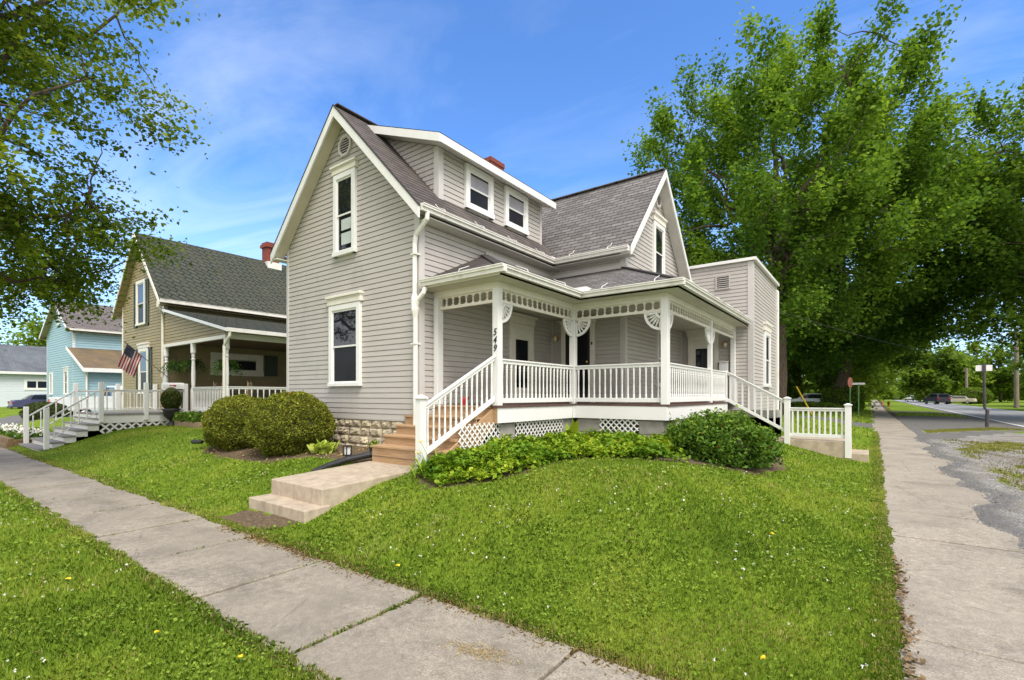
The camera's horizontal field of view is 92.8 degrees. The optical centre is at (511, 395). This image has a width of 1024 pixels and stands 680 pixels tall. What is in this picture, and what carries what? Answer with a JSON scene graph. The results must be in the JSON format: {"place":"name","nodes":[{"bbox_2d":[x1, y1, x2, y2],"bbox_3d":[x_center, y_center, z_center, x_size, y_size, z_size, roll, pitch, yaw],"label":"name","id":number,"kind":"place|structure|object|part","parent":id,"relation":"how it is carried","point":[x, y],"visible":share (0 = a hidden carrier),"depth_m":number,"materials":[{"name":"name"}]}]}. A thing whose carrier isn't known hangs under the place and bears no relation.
{"place":"outdoors","nodes":[
{"label":"outdoors","id":0,"kind":"place"},
{"bbox_2d":[0,447,660,679],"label":"pavement","id":1,"kind":"structure","parent":0,"point":[297,607],"depth_m":3.96,"materials":[{"name":"concrete"}]},
{"bbox_2d":[41,488,427,654],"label":"joint grass","id":2,"kind":"structure","parent":1,"relation":"on","point":[398,605],"depth_m":3.82,"materials":[{"name":"green plant"}]},
{"bbox_2d":[217,521,691,679],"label":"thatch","id":3,"kind":"object","parent":1,"relation":"on","point":[296,552],"visible":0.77,"depth_m":3.95,"materials":[{"name":"plant"}]},
{"bbox_2d":[416,637,530,668],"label":"dry clippings","id":4,"kind":"object","parent":1,"relation":"on","point":[466,650],"visible":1,"depth_m":3.17,"materials":[{"name":"plant"}]},
{"bbox_2d":[0,399,1023,679],"bbox_3d":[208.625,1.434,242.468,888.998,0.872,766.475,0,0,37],"label":"ground","id":5,"kind":"structure","parent":0,"point":[988,485],"depth_m":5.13,"materials":[{"name":"green plant"}]},
{"bbox_2d":[0,435,31,447],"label":"timber edging","id":6,"kind":"object","parent":5,"relation":"on","point":[6,442],"visible":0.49,"depth_m":15.78,"materials":[{"name":"brown wood"}]},
{"bbox_2d":[0,344,46,406],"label":"white garage","id":7,"kind":"structure","parent":5,"relation":"on","point":[23,371],"depth_m":44.76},
{"bbox_2d":[24,379,46,389],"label":"window","id":8,"kind":"structure","parent":7,"relation":"in","point":[29,384],"depth_m":44.85,"materials":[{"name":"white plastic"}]},
{"bbox_2d":[0,295,46,346],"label":"background tree","id":9,"kind":"object","parent":5,"relation":"on","point":[34,331],"visible":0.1,"depth_m":58.85,"materials":[{"name":"green plant"}]},
{"bbox_2d":[0,424,52,439],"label":"bedding plants","id":10,"kind":"object","parent":5,"relation":"on","point":[10,435],"visible":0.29,"depth_m":16.75,"materials":[{"name":"green plant"}]},
{"bbox_2d":[0,423,42,436],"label":"white blossoms","id":11,"kind":"object","parent":10,"relation":"on","point":[12,427],"visible":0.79,"depth_m":17.91,"materials":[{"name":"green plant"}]},
{"bbox_2d":[7,394,46,408],"bbox_3d":[-36.754,0.600,38.753,1.850,1.420,4.560,0,0,37],"label":"parked sedan","id":12,"kind":"object","parent":5,"relation":"on","point":[26,400],"visible":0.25,"depth_m":37.26,"materials":[{"name":"blue metal"}]},
{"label":"side window","id":13,"kind":"part","parent":12,"relation":"part of","materials":[{"name":"black glass"}]},
{"bbox_2d":[19,401,69,420],"bbox_3d":[-22.111,0.826,23.100,1.883,1.171,1.823,0,0,0],"label":"round shrub","id":14,"kind":"object","parent":5,"relation":"on","point":[34,406],"visible":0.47,"depth_m":22.63,"materials":[{"name":"green plant"}]},
{"bbox_2d":[39,300,121,411],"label":"blue house","id":15,"kind":"structure","parent":5,"relation":"on","point":[86,356],"depth_m":32.59,"materials":[{"name":"blue wood"}]},
{"bbox_2d":[49,372,52,394],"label":"window","id":16,"kind":"structure","parent":15,"relation":"in","point":[51,373],"depth_m":34.86,"materials":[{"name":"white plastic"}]},
{"bbox_2d":[62,367,68,394],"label":"window","id":17,"kind":"structure","parent":15,"relation":"in","point":[65,369],"depth_m":32.69,"materials":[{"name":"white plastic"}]},
{"bbox_2d":[48,386,121,413],"bbox_3d":[-22.045,0.360,27.363,2.000,1.900,5.660,0,0,37],"label":"parked pickup","id":18,"kind":"object","parent":5,"relation":"on","point":[67,401],"visible":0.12,"depth_m":25.60,"materials":[{"name":"white metal"}]},
{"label":"rear window","id":19,"kind":"part","parent":18,"relation":"part of","materials":[{"name":"glass"}]},
{"bbox_2d":[0,0,221,345],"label":"maple","id":20,"kind":"object","parent":5,"relation":"on","point":[68,282],"visible":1,"depth_m":10.32,"materials":[{"name":"green plant"}]},
{"bbox_2d":[18,233,285,451],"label":"tan house","id":21,"kind":"structure","parent":5,"relation":"on","point":[233,308],"depth_m":19.36,"materials":[{"name":"beige wood"}]},
{"bbox_2d":[135,278,144,325],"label":"window","id":22,"kind":"structure","parent":21,"relation":"in","point":[140,291],"depth_m":19.87,"materials":[{"name":"white glass"}]},
{"bbox_2d":[118,341,167,377],"bbox_3d":[-13.237,-1.247,17.461,0.488,1.225,1.587,0,0,15],"label":"flag","id":23,"kind":"object","parent":21,"relation":"attached to","point":[130,360],"visible":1,"depth_m":17.01,"materials":[{"name":"multicoloured fabric"}]},
{"bbox_2d":[136,342,149,393],"bbox_3d":[-14.876,-1.085,19.652,1.180,2.050,0.120,0,0,37],"label":"window","id":24,"kind":"structure","parent":21,"relation":"in","point":[142,348],"depth_m":19.68,"materials":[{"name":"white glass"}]},
{"bbox_2d":[161,382,183,388],"bbox_3d":[-11.579,-0.335,16.651,0.190,0.210,0.620,0,0,37],"label":"mailbox","id":25,"kind":"object","parent":21,"relation":"attached to","point":[173,385],"visible":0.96,"depth_m":16.59,"materials":[{"name":"white plastic"}]},
{"bbox_2d":[160,355,190,374],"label":"hanging fern","id":26,"kind":"object","parent":21,"relation":"hanging from","point":[173,365],"visible":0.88,"depth_m":18.05,"materials":[{"name":"green plant"}]},
{"bbox_2d":[176,358,209,374],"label":"hanging fern","id":27,"kind":"object","parent":21,"relation":"hanging from","point":[189,363],"visible":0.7,"depth_m":17.58,"materials":[{"name":"green plant"}]},
{"bbox_2d":[213,382,222,402],"bbox_3d":[-10.044,0.045,17.019,0.500,1.050,0.600,0,0,0],"label":"porch chair","id":28,"kind":"object","parent":21,"relation":"on","point":[217,385],"visible":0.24,"depth_m":16.91,"materials":[{"name":"wood"}]},
{"bbox_2d":[208,360,244,377],"bbox_3d":[-9.300,-0.974,15.932,1.108,0.774,1.084,0,0,37],"label":"hanging fern","id":29,"kind":"object","parent":21,"relation":"hanging from","point":[220,366],"visible":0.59,"depth_m":15.82,"materials":[{"name":"green plant"}]},
{"bbox_2d":[210,352,263,376],"bbox_3d":[-11.559,-1.295,20.568,0.080,0.930,2.124,0,0,37],"label":"window","id":30,"kind":"structure","parent":21,"relation":"in","point":[252,365],"depth_m":20.76,"materials":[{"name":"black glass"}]},
{"bbox_2d":[247,381,251,395],"bbox_3d":[-8.742,0.045,16.677,0.500,1.050,0.600,0,0,-17],"label":"porch chair","id":31,"kind":"object","parent":21,"relation":"on","point":[249,390],"visible":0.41,"depth_m":16.59,"materials":[{"name":"wicker"}]},
{"bbox_2d":[160,387,182,425],"bbox_3d":[-11.447,0.364,16.383,0.648,1.300,0.650,0,0,37],"label":"garden urn","id":32,"kind":"object","parent":5,"relation":"on","point":[171,399],"visible":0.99,"depth_m":16.21,"materials":[{"name":"metal"}]},
{"bbox_2d":[172,411,202,427],"bbox_3d":[-10.354,0.837,15.846,1.799,0.706,0.724,0,0,37],"label":"planter","id":33,"kind":"object","parent":5,"relation":"on","point":[191,419],"visible":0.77,"depth_m":15.51,"materials":[{"name":"ceramic"}]},
{"bbox_2d":[191,439,203,443],"bbox_3d":[-7.018,1.030,10.871,0.254,0.105,0.096,0,0,8],"label":"drain pipe","id":34,"kind":"object","parent":5,"relation":"on","point":[197,442],"visible":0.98,"depth_m":10.84,"materials":[{"name":"black plastic"}]},
{"bbox_2d":[200,394,265,451],"bbox_3d":[-5.947,0.602,10.785,1.797,1.326,1.672,0,0,9],"label":"clipped bush","id":35,"kind":"object","parent":5,"relation":"on","point":[223,419],"visible":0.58,"depth_m":10.20,"materials":[{"name":"green plant"}]},
{"bbox_2d":[203,444,369,462],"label":"mulch litter","id":36,"kind":"object","parent":5,"relation":"on","point":[283,454],"visible":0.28,"depth_m":9.22,"materials":[{"name":"wood"}]},
{"bbox_2d":[243,389,337,456],"bbox_3d":[-4.386,0.563,9.677,1.803,1.368,1.588,0,0,37],"label":"clipped bush","id":37,"kind":"object","parent":5,"relation":"on","point":[287,423],"visible":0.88,"depth_m":9.15,"materials":[{"name":"green plant"}]},
{"bbox_2d":[307,439,339,453],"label":"hosta","id":38,"kind":"object","parent":5,"relation":"on","point":[324,446],"visible":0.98,"depth_m":9.01,"materials":[{"name":"green plant"}]},
{"bbox_2d":[249,461,414,522],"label":"front walk","id":39,"kind":"structure","parent":5,"relation":"on","point":[305,497],"depth_m":6.74,"materials":[{"name":"concrete"}]},
{"bbox_2d":[311,451,371,471],"bbox_3d":[-2.755,1.132,8.297,1.252,0.352,0.116,0,0,-35],"label":"drain pipe","id":40,"kind":"object","parent":5,"relation":"on","point":[346,459],"visible":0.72,"depth_m":8.20,"materials":[{"name":"black plastic"}]},
{"bbox_2d":[342,445,351,455],"bbox_3d":[-2.943,0.981,8.712,0.120,0.180,0.120,0,0,37],"label":"lantern","id":41,"kind":"object","parent":5,"relation":"on","point":[346,450],"visible":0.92,"depth_m":8.69,"materials":[{"name":"glass"}]},
{"bbox_2d":[366,439,379,450],"bbox_3d":[-2.487,0.925,8.822,0.254,0.310,0.250,0,0,9],"label":"plant pot","id":42,"kind":"object","parent":5,"relation":"on","point":[373,443],"visible":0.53,"depth_m":8.81,"materials":[{"name":"black plastic"}]},
{"bbox_2d":[385,440,466,480],"bbox_3d":[-1.170,0.893,6.926,1.230,0.497,1.085,0,0,37],"label":"daylily","id":43,"kind":"object","parent":5,"relation":"on","point":[414,465],"visible":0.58,"depth_m":6.83,"materials":[{"name":"green plant"}]},
{"bbox_2d":[0,436,898,679],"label":"clover","id":44,"kind":"object","parent":5,"relation":"on","point":[15,539],"depth_m":4.57,"materials":[{"name":"green plant"}]},
{"bbox_2d":[270,103,778,467],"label":"corner house","id":45,"kind":"structure","parent":5,"relation":"on","point":[433,278],"depth_m":10.05,"materials":[{"name":"wood"}]},
{"bbox_2d":[329,156,358,257],"bbox_3d":[-3.451,-3.830,10.009,0.860,1.880,0.120,0,0,37],"label":"window","id":46,"kind":"structure","parent":45,"relation":"in","point":[344,174],"depth_m":10.01,"materials":[{"name":"white plastic"}]},
{"bbox_2d":[325,290,363,386],"bbox_3d":[-3.451,-1.135,10.009,1.180,1.890,0.120,0,0,37],"label":"window","id":47,"kind":"structure","parent":45,"relation":"in","point":[344,310],"depth_m":10.01,"materials":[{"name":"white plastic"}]},
{"bbox_2d":[462,397,468,404],"bbox_3d":[-0.847,0.096,9.026,0.222,0.148,0.126,0,0,37],"label":"watering can","id":48,"kind":"object","parent":45,"relation":"on","point":[463,400],"visible":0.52,"depth_m":9.00,"materials":[{"name":"red paint"}]},
{"bbox_2d":[464,162,494,219],"bbox_3d":[-0.689,-4.345,10.416,0.095,0.930,0.924,0,0,37],"label":"window","id":49,"kind":"structure","parent":45,"relation":"in","point":[478,185],"depth_m":10.39,"materials":[{"name":"white plastic"}]},
{"bbox_2d":[503,185,528,235],"bbox_3d":[0.108,-4.345,11.492,0.095,0.930,0.924,0,0,37],"label":"window","id":50,"kind":"structure","parent":45,"relation":"in","point":[515,209],"depth_m":11.46,"materials":[{"name":"white plastic"}]},
{"bbox_2d":[508,312,537,397],"bbox_3d":[0.252,-0.845,11.249,0.115,2.030,1.090,0,0,37],"label":"door","id":51,"kind":"structure","parent":45,"relation":"in","point":[521,326],"depth_m":11.23,"materials":[{"name":"white wood"}]},
{"bbox_2d":[557,319,595,402],"bbox_3d":[1.583,-0.840,11.859,1.060,2.020,0.115,0,0,37],"label":"door","id":52,"kind":"structure","parent":45,"relation":"in","point":[585,355],"depth_m":11.80,"materials":[{"name":"wood"}]},
{"bbox_2d":[656,330,660,386],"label":"window","id":53,"kind":"structure","parent":45,"relation":"in","point":[658,332],"depth_m":12.79,"materials":[{"name":"white plastic"}]},
{"bbox_2d":[651,211,667,273],"bbox_3d":[3.890,-3.870,12.848,0.120,1.720,0.920,0,0,37],"label":"window","id":54,"kind":"structure","parent":45,"relation":"in","point":[659,223],"depth_m":12.81,"materials":[{"name":"white plastic"}]},
{"bbox_2d":[685,328,719,401],"bbox_3d":[5.488,-0.870,14.032,0.990,2.080,0.115,0,0,37],"label":"door","id":55,"kind":"structure","parent":45,"relation":"in","point":[697,343],"depth_m":14.10,"materials":[{"name":"white wood"}]},
{"bbox_2d":[763,322,772,386],"bbox_3d":[7.818,-1.225,14.892,0.120,1.930,1.070,0,0,37],"label":"window","id":56,"kind":"structure","parent":45,"relation":"in","point":[767,327],"depth_m":14.82,"materials":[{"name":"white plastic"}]},
{"bbox_2d":[414,427,687,486],"bbox_3d":[2.011,0.891,9.121,2.938,0.608,7.964,0,0,37],"label":"ground cover","id":57,"kind":"object","parent":5,"relation":"on","point":[548,447],"visible":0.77,"depth_m":7.38,"materials":[{"name":"green plant"}]},
{"bbox_2d":[555,401,594,435],"bbox_3d":[1.322,0.543,9.627,0.768,0.946,0.785,0,0,-41],"label":"milkweed","id":58,"kind":"object","parent":5,"relation":"on","point":[574,427],"visible":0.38,"depth_m":9.45,"materials":[{"name":"green plant"}]},
{"bbox_2d":[653,404,786,471],"bbox_3d":[3.713,0.782,8.786,2.296,1.295,2.318,0,0,-7],"label":"leafy shrub","id":59,"kind":"object","parent":5,"relation":"on","point":[730,439],"visible":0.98,"depth_m":8.11,"materials":[{"name":"green plant"}]},
{"bbox_2d":[729,409,868,461],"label":"side steps","id":60,"kind":"structure","parent":5,"relation":"on","point":[834,447],"depth_m":11.69,"materials":[{"name":"concrete"}]},
{"bbox_2d":[727,372,851,457],"bbox_3d":[6.732,0.406,11.987,2.692,2.068,0.165,0,0,37],"label":"stair railing","id":61,"kind":"object","parent":60,"relation":"on","point":[788,409],"visible":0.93,"depth_m":11.86,"materials":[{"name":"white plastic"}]},
{"bbox_2d":[787,370,812,414],"bbox_3d":[16.628,-2.402,30.231,3.714,7.224,0.089,0,0,10],"label":"guy wire guard","id":62,"kind":"object","parent":5,"relation":"on","point":[802,396],"visible":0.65,"depth_m":29.98,"materials":[{"name":"plastic"}]},
{"bbox_2d":[791,393,821,401],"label":"white car","id":63,"kind":"object","parent":5,"relation":"on","point":[815,397],"visible":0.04,"depth_m":45.08,"materials":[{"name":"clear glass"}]},
{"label":"side window","id":64,"kind":"part","parent":63,"relation":"part of","materials":[{"name":"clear glass"}]},
{"bbox_2d":[621,0,1008,413],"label":"maple tree","id":65,"kind":"object","parent":5,"relation":"on","point":[859,120],"visible":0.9,"depth_m":25.55,"materials":[{"name":"green plant"}]},
{"bbox_2d":[791,401,844,412],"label":"hedge bush","id":66,"kind":"object","parent":5,"relation":"on","point":[811,404],"visible":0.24,"depth_m":37.45,"materials":[{"name":"green plant"}]},
{"bbox_2d":[819,383,866,411],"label":"hedge bush","id":67,"kind":"object","parent":5,"relation":"on","point":[832,394],"visible":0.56,"depth_m":40.59,"materials":[{"name":"green plant"}]},
{"bbox_2d":[848,377,852,403],"bbox_3d":[23.895,0.154,34.483,0.713,2.871,0.089,0,0,-31],"label":"stop sign","id":68,"kind":"object","parent":5,"relation":"on","point":[850,381],"visible":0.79,"depth_m":34.49,"materials":[{"name":"red metal"}]},
{"bbox_2d":[811,367,900,398],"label":"roadside tree","id":69,"kind":"object","parent":5,"relation":"on","point":[882,392],"visible":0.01,"depth_m":99.84,"materials":[{"name":"green plant"}]},
{"bbox_2d":[852,383,864,414],"bbox_3d":[24.055,0.350,33.827,0.720,2.480,0.070,0,0,37],"label":"street name sign","id":70,"kind":"object","parent":5,"relation":"on","point":[858,384],"visible":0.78,"depth_m":33.80,"materials":[{"name":"metal"}]},
{"bbox_2d":[799,317,943,404],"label":"maple tree","id":71,"kind":"object","parent":5,"relation":"on","point":[894,375],"visible":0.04,"depth_m":62.83,"materials":[{"name":"green plant"}]},
{"bbox_2d":[786,281,961,410],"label":"maple tree","id":72,"kind":"object","parent":5,"relation":"on","point":[797,373],"visible":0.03,"depth_m":47.49,"materials":[{"name":"green plant"}]},
{"bbox_2d":[735,123,1023,389],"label":"maple tree","id":73,"kind":"object","parent":5,"relation":"on","point":[918,327],"visible":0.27,"depth_m":34.59,"materials":[{"name":"green plant"}]},
{"bbox_2d":[792,373,1023,401],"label":"woods","id":74,"kind":"object","parent":5,"relation":"on","point":[893,395],"visible":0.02,"depth_m":177.68,"materials":[{"name":"green plant"}]},
{"bbox_2d":[895,340,995,401],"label":"roadside tree","id":75,"kind":"object","parent":5,"relation":"on","point":[945,374],"visible":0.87,"depth_m":109.52,"materials":[{"name":"green plant"}]},
{"bbox_2d":[883,72,1023,352],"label":"maple tree","id":76,"kind":"object","parent":5,"relation":"on","point":[1004,204],"visible":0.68,"depth_m":29.54,"materials":[{"name":"green plant"}]},
{"bbox_2d":[944,396,977,403],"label":"parked van","id":77,"kind":"object","parent":5,"relation":"on","point":[967,400],"visible":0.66,"depth_m":88.62,"materials":[{"name":"beige metal"}]},
{"bbox_2d":[965,368,967,386],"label":"utility pole","id":78,"kind":"object","parent":5,"relation":"on","point":[966,377],"visible":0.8,"depth_m":97.01,"materials":[{"name":"brown wood"}]},
{"bbox_2d":[924,427,1023,490],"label":"gravel weeds","id":79,"kind":"object","parent":5,"relation":"on","point":[1014,446],"visible":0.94,"depth_m":13.58,"materials":[{"name":"green plant"}]},
{"bbox_2d":[955,386,993,403],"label":"hedge bush","id":80,"kind":"object","parent":5,"relation":"on","point":[976,392],"visible":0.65,"depth_m":92.28,"materials":[{"name":"green plant"}]},
{"bbox_2d":[976,364,991,426],"bbox_3d":[22.451,0.090,23.193,0.580,3.202,0.150,0,0,37],"label":"street sign","id":81,"kind":"object","parent":5,"relation":"on","point":[983,368],"visible":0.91,"depth_m":23.14,"materials":[{"name":"white metal"}]},
{"bbox_2d":[953,330,1023,401],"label":"roadside tree","id":82,"kind":"object","parent":5,"relation":"on","point":[1001,385],"visible":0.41,"depth_m":113.23,"materials":[{"name":"green plant"}]},
{"bbox_2d":[997,341,1023,373],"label":"roadside tree","id":83,"kind":"object","parent":5,"relation":"on","point":[1018,365],"visible":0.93,"depth_m":53.76,"materials":[{"name":"green plant"}]},
{"bbox_2d":[1003,326,1023,388],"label":"roadside tree","id":84,"kind":"object","parent":5,"relation":"on","point":[1021,350],"visible":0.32,"depth_m":71.18,"materials":[{"name":"green plant"}]},
{"bbox_2d":[1013,331,1018,407],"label":"utility pole","id":85,"kind":"object","parent":5,"relation":"on","point":[1016,388],"visible":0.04,"depth_m":61.54,"materials":[{"name":"brown wood"}]},
{"bbox_2d":[777,310,1012,355],"bbox_3d":[36.409,-4.305,39.076,71.169,3.230,0.021,0,0,-40],"label":"overhead wire","id":86,"kind":"object","parent":85,"relation":"attached to","point":[864,336],"visible":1,"depth_m":21.73,"materials":[{"name":"black plastic"}]},
{"bbox_2d":[0,0,1023,395],"label":"sky","id":87,"kind":"structure","parent":0,"point":[551,91],"materials":[{"name":"blue"}]},
{"bbox_2d":[782,409,967,444],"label":"verge grass","id":88,"kind":"structure","parent":0,"point":[863,412],"depth_m":26.80,"materials":[{"name":"green plant"}]},
{"bbox_2d":[869,400,1023,679],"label":"side pavement","id":89,"kind":"structure","parent":0,"point":[967,601],"depth_m":4.55,"materials":[{"name":"grey concrete"}]},
{"bbox_2d":[892,556,925,679],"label":"dead leaves","id":90,"kind":"object","parent":89,"relation":"on","point":[909,639],"visible":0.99,"depth_m":3.39,"materials":[{"name":"brown plant"}]},
{"bbox_2d":[914,438,1023,578],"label":"loose gravel","id":91,"kind":"structure","parent":89,"relation":"on","point":[983,473],"depth_m":10.01,"materials":[{"name":"grey gravel"}]},
{"bbox_2d":[896,400,1023,426],"bbox_3d":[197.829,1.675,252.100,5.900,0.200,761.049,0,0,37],"label":"road","id":92,"kind":"structure","parent":0,"point":[1012,417],"depth_m":48.14,"materials":[{"name":"grey asphalt"}]},
{"bbox_2d":[923,394,950,403],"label":"parked suv","id":93,"kind":"object","parent":92,"relation":"on","point":[938,398],"visible":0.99,"depth_m":85.82,"materials":[{"name":"black metal"}]},
{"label":"rear window","id":94,"kind":"part","parent":93,"relation":"part of","materials":[{"name":"black glass"}]},
{"bbox_2d":[911,403,1023,426],"bbox_3d":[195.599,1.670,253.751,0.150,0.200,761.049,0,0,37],"label":"road edge line","id":95,"kind":"object","parent":92,"relation":"on","point":[976,416],"visible":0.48,"depth_m":34.87,"materials":[{"name":"white paint"}]}
]}

